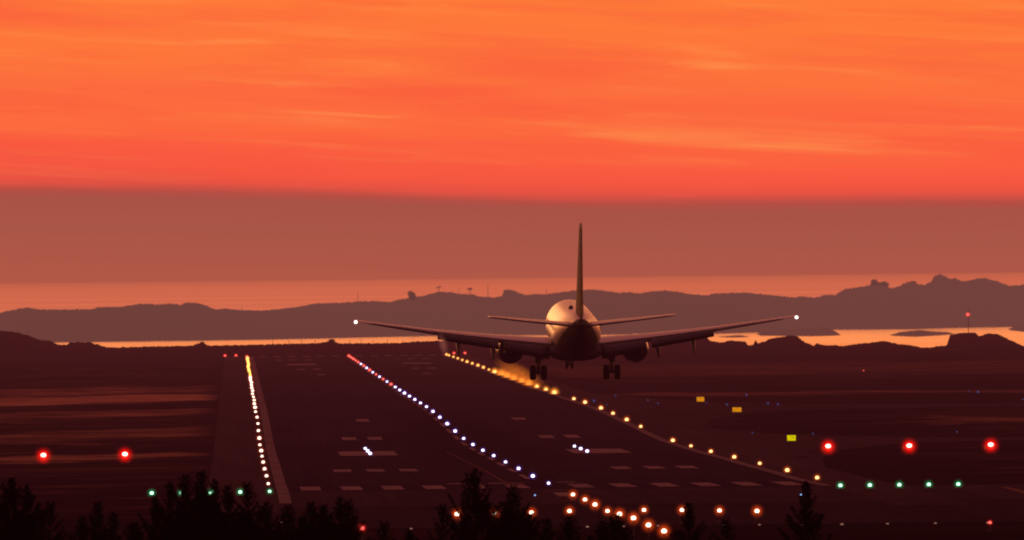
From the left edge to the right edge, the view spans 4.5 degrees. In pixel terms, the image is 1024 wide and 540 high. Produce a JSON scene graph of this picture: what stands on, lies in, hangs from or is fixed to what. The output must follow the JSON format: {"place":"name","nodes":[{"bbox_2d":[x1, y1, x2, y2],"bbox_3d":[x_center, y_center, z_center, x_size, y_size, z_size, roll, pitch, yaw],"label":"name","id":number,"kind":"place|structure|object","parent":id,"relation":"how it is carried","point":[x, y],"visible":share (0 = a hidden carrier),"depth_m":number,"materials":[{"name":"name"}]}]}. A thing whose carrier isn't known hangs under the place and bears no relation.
{"place":"outdoors","nodes":[
{"label":"outdoors","id":0,"kind":"place"},
{"bbox_2d":[0,331,1022,356],"bbox_3d":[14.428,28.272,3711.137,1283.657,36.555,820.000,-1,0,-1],"label":"heath ridge","id":1,"kind":"structure","parent":0,"point":[14,344],"depth_m":3425.57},
{"bbox_2d":[0,346,1023,539],"bbox_3d":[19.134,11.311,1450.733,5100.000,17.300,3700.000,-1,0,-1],"label":"ground","id":2,"kind":"structure","parent":0,"point":[84,423],"depth_m":1743.65,"materials":[{"name":"brown plant"}]},
{"bbox_2d":[0,493,22,539],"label":"pine tree","id":3,"kind":"object","parent":2,"relation":"on","point":[4,509],"visible":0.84,"depth_m":489.61,"materials":[{"name":"green plant"}]},
{"bbox_2d":[0,476,43,539],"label":"pine tree","id":4,"kind":"object","parent":2,"relation":"on","point":[11,491],"visible":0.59,"depth_m":499.36,"materials":[{"name":"green plant"}]},
{"bbox_2d":[10,484,63,539],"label":"pine tree","id":5,"kind":"object","parent":2,"relation":"on","point":[27,494],"visible":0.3,"depth_m":514.59,"materials":[{"name":"green plant"}]},
{"bbox_2d":[38,453,48,463],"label":"slope indicator light","id":6,"kind":"object","parent":2,"relation":"on","point":[43,456],"visible":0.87,"depth_m":1350.00,"materials":[{"name":"metal"}]},
{"bbox_2d":[37,500,67,539],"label":"pine tree","id":7,"kind":"object","parent":2,"relation":"on","point":[49,510],"visible":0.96,"depth_m":499.65,"materials":[{"name":"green plant"}]},
{"bbox_2d":[64,514,106,539],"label":"pine tree","id":8,"kind":"object","parent":2,"relation":"on","point":[84,532],"visible":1,"depth_m":489.67,"materials":[{"name":"green plant"}]},
{"bbox_2d":[73,500,118,539],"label":"pine tree","id":9,"kind":"object","parent":2,"relation":"on","point":[96,523],"visible":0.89,"depth_m":509.57,"materials":[{"name":"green plant"}]},
{"bbox_2d":[100,510,122,539],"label":"pine tree","id":10,"kind":"object","parent":2,"relation":"on","point":[112,534],"visible":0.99,"depth_m":499.64,"materials":[{"name":"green plant"}]},
{"bbox_2d":[120,452,130,462],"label":"slope indicator light","id":11,"kind":"object","parent":2,"relation":"on","point":[124,455],"visible":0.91,"depth_m":1350.18,"materials":[{"name":"metal"}]},
{"bbox_2d":[122,522,159,539],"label":"pine tree","id":12,"kind":"object","parent":2,"relation":"on","point":[138,535],"visible":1,"depth_m":469.55,"materials":[{"name":"green plant"}]},
{"bbox_2d":[125,494,176,539],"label":"pine tree","id":13,"kind":"object","parent":2,"relation":"on","point":[159,513],"visible":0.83,"depth_m":479.68,"materials":[{"name":"green plant"}]},
{"bbox_2d":[158,481,190,538],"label":"pine tree","id":14,"kind":"object","parent":2,"relation":"on","point":[170,496],"visible":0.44,"depth_m":489.85,"materials":[{"name":"green plant"}]},
{"bbox_2d":[159,472,203,539],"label":"pine tree","id":15,"kind":"object","parent":2,"relation":"on","point":[185,490],"visible":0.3,"depth_m":514.75,"materials":[{"name":"green plant"}]},
{"bbox_2d":[174,469,219,539],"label":"pine tree","id":16,"kind":"object","parent":2,"relation":"on","point":[201,480],"visible":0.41,"depth_m":499.73,"materials":[{"name":"green plant"}]},
{"bbox_2d":[197,476,221,523],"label":"pine tree","id":17,"kind":"object","parent":2,"relation":"on","point":[214,486],"visible":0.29,"depth_m":519.75,"materials":[{"name":"green plant"}]},
{"bbox_2d":[203,484,253,539],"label":"pine tree","id":18,"kind":"object","parent":2,"relation":"on","point":[228,500],"visible":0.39,"depth_m":499.75,"materials":[{"name":"green plant"}]},
{"bbox_2d":[233,480,269,535],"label":"pine tree","id":19,"kind":"object","parent":2,"relation":"on","point":[247,492],"visible":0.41,"depth_m":504.89,"materials":[{"name":"green plant"}]},
{"bbox_2d":[248,500,292,539],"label":"pine tree","id":20,"kind":"object","parent":2,"relation":"on","point":[263,516],"visible":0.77,"depth_m":499.72,"materials":[{"name":"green plant"}]},
{"bbox_2d":[259,504,303,539],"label":"pine tree","id":21,"kind":"object","parent":2,"relation":"on","point":[287,533],"visible":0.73,"depth_m":479.86,"materials":[{"name":"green plant"}]},
{"bbox_2d":[278,516,312,539],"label":"pine tree","id":22,"kind":"object","parent":2,"relation":"on","point":[301,523],"visible":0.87,"depth_m":460.04,"materials":[{"name":"green plant"}]},
{"bbox_2d":[299,501,330,536],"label":"pine tree","id":23,"kind":"object","parent":2,"relation":"on","point":[309,517],"visible":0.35,"depth_m":509.76,"materials":[{"name":"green plant"}]},
{"bbox_2d":[311,503,360,539],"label":"pine tree","id":24,"kind":"object","parent":2,"relation":"on","point":[326,521],"visible":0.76,"depth_m":489.66,"materials":[{"name":"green plant"}]},
{"bbox_2d":[313,496,365,539],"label":"pine tree","id":25,"kind":"object","parent":2,"relation":"on","point":[341,512],"visible":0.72,"depth_m":499.86,"materials":[{"name":"green plant"}]},
{"bbox_2d":[334,498,371,539],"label":"pine tree","id":26,"kind":"object","parent":2,"relation":"on","point":[349,509],"visible":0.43,"depth_m":514.98,"materials":[{"name":"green plant"}]},
{"bbox_2d":[373,520,395,539],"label":"pine tree","id":27,"kind":"object","parent":2,"relation":"on","point":[383,529],"visible":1,"depth_m":489.93,"materials":[{"name":"green plant"}]},
{"bbox_2d":[404,528,418,539],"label":"pine tree","id":28,"kind":"object","parent":2,"relation":"on","point":[409,536],"visible":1,"depth_m":479.98,"materials":[{"name":"green plant"}]},
{"bbox_2d":[426,502,456,539],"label":"pine tree","id":29,"kind":"object","parent":2,"relation":"on","point":[442,513],"visible":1,"depth_m":470.08,"materials":[{"name":"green plant"}]},
{"bbox_2d":[447,466,540,539],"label":"pine tree","id":30,"kind":"object","parent":2,"relation":"on","point":[478,507],"visible":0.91,"depth_m":499.82,"materials":[{"name":"green plant"}]},
{"bbox_2d":[485,507,534,539],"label":"pine tree","id":31,"kind":"object","parent":2,"relation":"on","point":[503,526],"visible":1,"depth_m":460.01,"materials":[{"name":"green plant"}]},
{"bbox_2d":[486,484,544,539],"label":"pine tree","id":32,"kind":"object","parent":2,"relation":"on","point":[520,514],"visible":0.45,"depth_m":519.98,"materials":[{"name":"green plant"}]},
{"bbox_2d":[249,354,831,491],"bbox_3d":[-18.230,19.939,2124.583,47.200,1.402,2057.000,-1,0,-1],"label":"runway","id":33,"kind":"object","parent":2,"relation":"on","point":[312,415],"visible":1,"depth_m":1582.12,"materials":[{"name":"black asphalt"}]},
{"bbox_2d":[258,355,801,490],"bbox_3d":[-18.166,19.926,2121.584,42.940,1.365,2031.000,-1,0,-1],"label":"runway marking","id":34,"kind":"object","parent":33,"relation":"on","point":[357,453],"visible":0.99,"depth_m":1306.95,"materials":[{"name":"paint"}]},
{"bbox_2d":[249,354,828,502],"bbox_3d":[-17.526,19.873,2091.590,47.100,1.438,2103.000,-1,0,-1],"label":"runway edge line","id":35,"kind":"object","parent":33,"relation":"on","point":[281,487],"visible":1,"depth_m":1529.28,"materials":[{"name":"paint"}]},
{"bbox_2d":[447,452,1023,493],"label":"taxi guide line","id":36,"kind":"object","parent":33,"relation":"on","point":[1016,490],"visible":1,"depth_m":1086.99,"materials":[{"name":"yellow paint"}]},
{"bbox_2d":[537,518,554,539],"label":"pine tree","id":37,"kind":"object","parent":2,"relation":"on","point":[547,527],"visible":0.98,"depth_m":489.96,"materials":[{"name":"green plant"}]},
{"bbox_2d":[552,513,581,539],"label":"pine tree","id":38,"kind":"object","parent":2,"relation":"on","point":[568,531],"visible":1,"depth_m":480.07,"materials":[{"name":"green plant"}]},
{"bbox_2d":[207,354,968,512],"bbox_3d":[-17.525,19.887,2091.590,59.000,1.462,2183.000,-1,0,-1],"label":"runway shoulder","id":39,"kind":"object","parent":2,"relation":"on","point":[237,460],"visible":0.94,"depth_m":1478.69},
{"bbox_2d":[587,519,623,539],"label":"pine tree","id":40,"kind":"object","parent":2,"relation":"on","point":[603,530],"visible":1,"depth_m":470.10,"materials":[{"name":"green plant"}]},
{"bbox_2d":[590,512,634,539],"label":"pine tree","id":41,"kind":"object","parent":2,"relation":"on","point":[617,530],"visible":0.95,"depth_m":499.99,"materials":[{"name":"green plant"}]},
{"bbox_2d":[229,498,1023,529],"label":"stopway","id":42,"kind":"object","parent":2,"relation":"on","point":[977,510],"visible":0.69,"depth_m":976.86,"materials":[{"name":"asphalt"}]},
{"bbox_2d":[593,503,596,514],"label":"approach light","id":43,"kind":"object","parent":42,"relation":"on","point":[595,506],"visible":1,"depth_m":973.26,"materials":[{"name":"paint"}]},
{"bbox_2d":[642,508,645,522],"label":"approach light","id":44,"kind":"object","parent":42,"relation":"on","point":[643,510],"visible":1,"depth_m":940.36,"materials":[{"name":"paint"}]},
{"bbox_2d":[755,509,758,521],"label":"approach light","id":45,"kind":"object","parent":42,"relation":"on","point":[756,510],"visible":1,"depth_m":940.50,"materials":[{"name":"paint"}]},
{"bbox_2d":[631,516,635,539],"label":"approach light","id":46,"kind":"object","parent":2,"relation":"on","point":[633,518],"visible":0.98,"depth_m":879.28,"materials":[{"name":"paint"}]},
{"bbox_2d":[646,523,650,539],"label":"approach light","id":47,"kind":"object","parent":2,"relation":"on","point":[648,525],"visible":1,"depth_m":847.28,"materials":[{"name":"paint"}]},
{"bbox_2d":[277,484,1023,507],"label":"runway threshold apron","id":48,"kind":"object","parent":2,"relation":"on","point":[616,496],"visible":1,"depth_m":1059.89,"materials":[{"name":"black asphalt"}]},
{"bbox_2d":[553,492,570,496],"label":"approach marking","id":49,"kind":"object","parent":48,"relation":"on","point":[559,494],"visible":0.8,"depth_m":1069.25,"materials":[{"name":"paint"}]},
{"bbox_2d":[246,485,976,507],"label":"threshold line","id":50,"kind":"object","parent":48,"relation":"on","point":[683,502],"visible":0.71,"depth_m":1022.44,"materials":[{"name":"paint"}]},
{"bbox_2d":[661,529,666,539],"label":"approach light","id":51,"kind":"object","parent":2,"relation":"on","point":[663,531],"visible":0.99,"depth_m":816.30,"materials":[{"name":"paint"}]},
{"bbox_2d":[670,502,714,539],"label":"pine tree","id":52,"kind":"object","parent":2,"relation":"on","point":[689,524],"visible":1,"depth_m":500.17,"materials":[{"name":"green plant"}]},
{"bbox_2d":[711,518,736,539],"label":"pine tree","id":53,"kind":"object","parent":2,"relation":"on","point":[724,524],"visible":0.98,"depth_m":520.30,"materials":[{"name":"green plant"}]},
{"bbox_2d":[778,480,832,539],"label":"pine tree","id":54,"kind":"object","parent":2,"relation":"on","point":[804,514],"visible":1,"depth_m":500.25,"materials":[{"name":"green plant"}]},
{"bbox_2d":[592,393,1023,466],"bbox_3d":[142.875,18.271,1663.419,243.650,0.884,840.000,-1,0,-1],"label":"taxiway","id":55,"kind":"structure","parent":2,"relation":"on","point":[694,415],"depth_m":1580.32,"materials":[{"name":"black asphalt"}]},
{"bbox_2d":[696,397,704,401],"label":"taxiway sign","id":56,"kind":"object","parent":55,"relation":"on","point":[700,399],"visible":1,"depth_m":1885.55,"materials":[{"name":"paint"}]},
{"bbox_2d":[732,407,741,412],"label":"taxiway sign","id":57,"kind":"object","parent":55,"relation":"on","point":[736,409],"visible":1,"depth_m":1746.31,"materials":[{"name":"paint"}]},
{"bbox_2d":[787,435,795,441],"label":"taxiway sign","id":58,"kind":"object","parent":55,"relation":"on","point":[791,437],"visible":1,"depth_m":1495.07,"materials":[{"name":"paint"}]},
{"bbox_2d":[822,444,833,454],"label":"slope indicator light","id":59,"kind":"object","parent":2,"relation":"on","point":[828,447],"visible":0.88,"depth_m":1355.75,"materials":[{"name":"paint"}]},
{"bbox_2d":[903,444,913,454],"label":"slope indicator light","id":60,"kind":"object","parent":2,"relation":"on","point":[908,447],"visible":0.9,"depth_m":1351.93,"materials":[{"name":"paint"}]},
{"bbox_2d":[985,443,995,453],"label":"slope indicator light","id":61,"kind":"object","parent":2,"relation":"on","point":[990,446],"visible":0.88,"depth_m":1352.11,"materials":[{"name":"paint"}]},
{"bbox_2d":[0,274,1023,341],"bbox_3d":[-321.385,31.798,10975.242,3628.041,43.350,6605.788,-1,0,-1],"label":"island hills","id":62,"kind":"structure","parent":0,"point":[939,301],"depth_m":9575.96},
{"bbox_2d":[407,291,415,299],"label":"tree","id":63,"kind":"object","parent":62,"relation":"on","point":[411,295],"visible":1,"depth_m":9619.11,"materials":[{"name":"plant"}]},
{"bbox_2d":[870,279,878,285],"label":"tree","id":64,"kind":"object","parent":62,"relation":"on","point":[874,282],"visible":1,"depth_m":10206.49,"materials":[{"name":"plant"}]},
{"bbox_2d":[879,281,889,286],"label":"tree","id":65,"kind":"object","parent":62,"relation":"on","point":[884,283],"visible":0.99,"depth_m":10215.47,"materials":[{"name":"plant"}]},
{"bbox_2d":[0,273,1023,347],"bbox_3d":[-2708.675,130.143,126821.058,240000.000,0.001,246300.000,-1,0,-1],"label":"sea","id":66,"kind":"structure","parent":0,"point":[253,295],"depth_m":39095.50,"materials":[{"name":"liquid"}]},
{"bbox_2d":[719,335,748,337],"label":"islet","id":67,"kind":"object","parent":66,"relation":"in","point":[736,336],"visible":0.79,"depth_m":8778.49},
{"bbox_2d":[758,328,839,335],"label":"islet","id":68,"kind":"object","parent":66,"relation":"in","point":[809,332],"visible":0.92,"depth_m":8884.63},
{"bbox_2d":[891,330,953,336],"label":"islet","id":69,"kind":"object","parent":66,"relation":"in","point":[918,333],"visible":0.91,"depth_m":8694.92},
{"bbox_2d":[1008,324,1023,331],"bbox_3d":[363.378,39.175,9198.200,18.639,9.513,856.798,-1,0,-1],"label":"islet","id":70,"kind":"object","parent":66,"relation":"in","point":[1018,328],"visible":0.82,"depth_m":9249.77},
{"bbox_2d":[0,0,1023,283],"label":"sky","id":71,"kind":"structure","parent":0,"point":[141,140],"materials":[{"name":"orange"}]},
{"bbox_2d":[354,223,797,379],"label":"passenger jet","id":72,"kind":"object","parent":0,"point":[573,327],"visible":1,"depth_m":1010.40,"materials":[{"name":"paint"}]}
]}

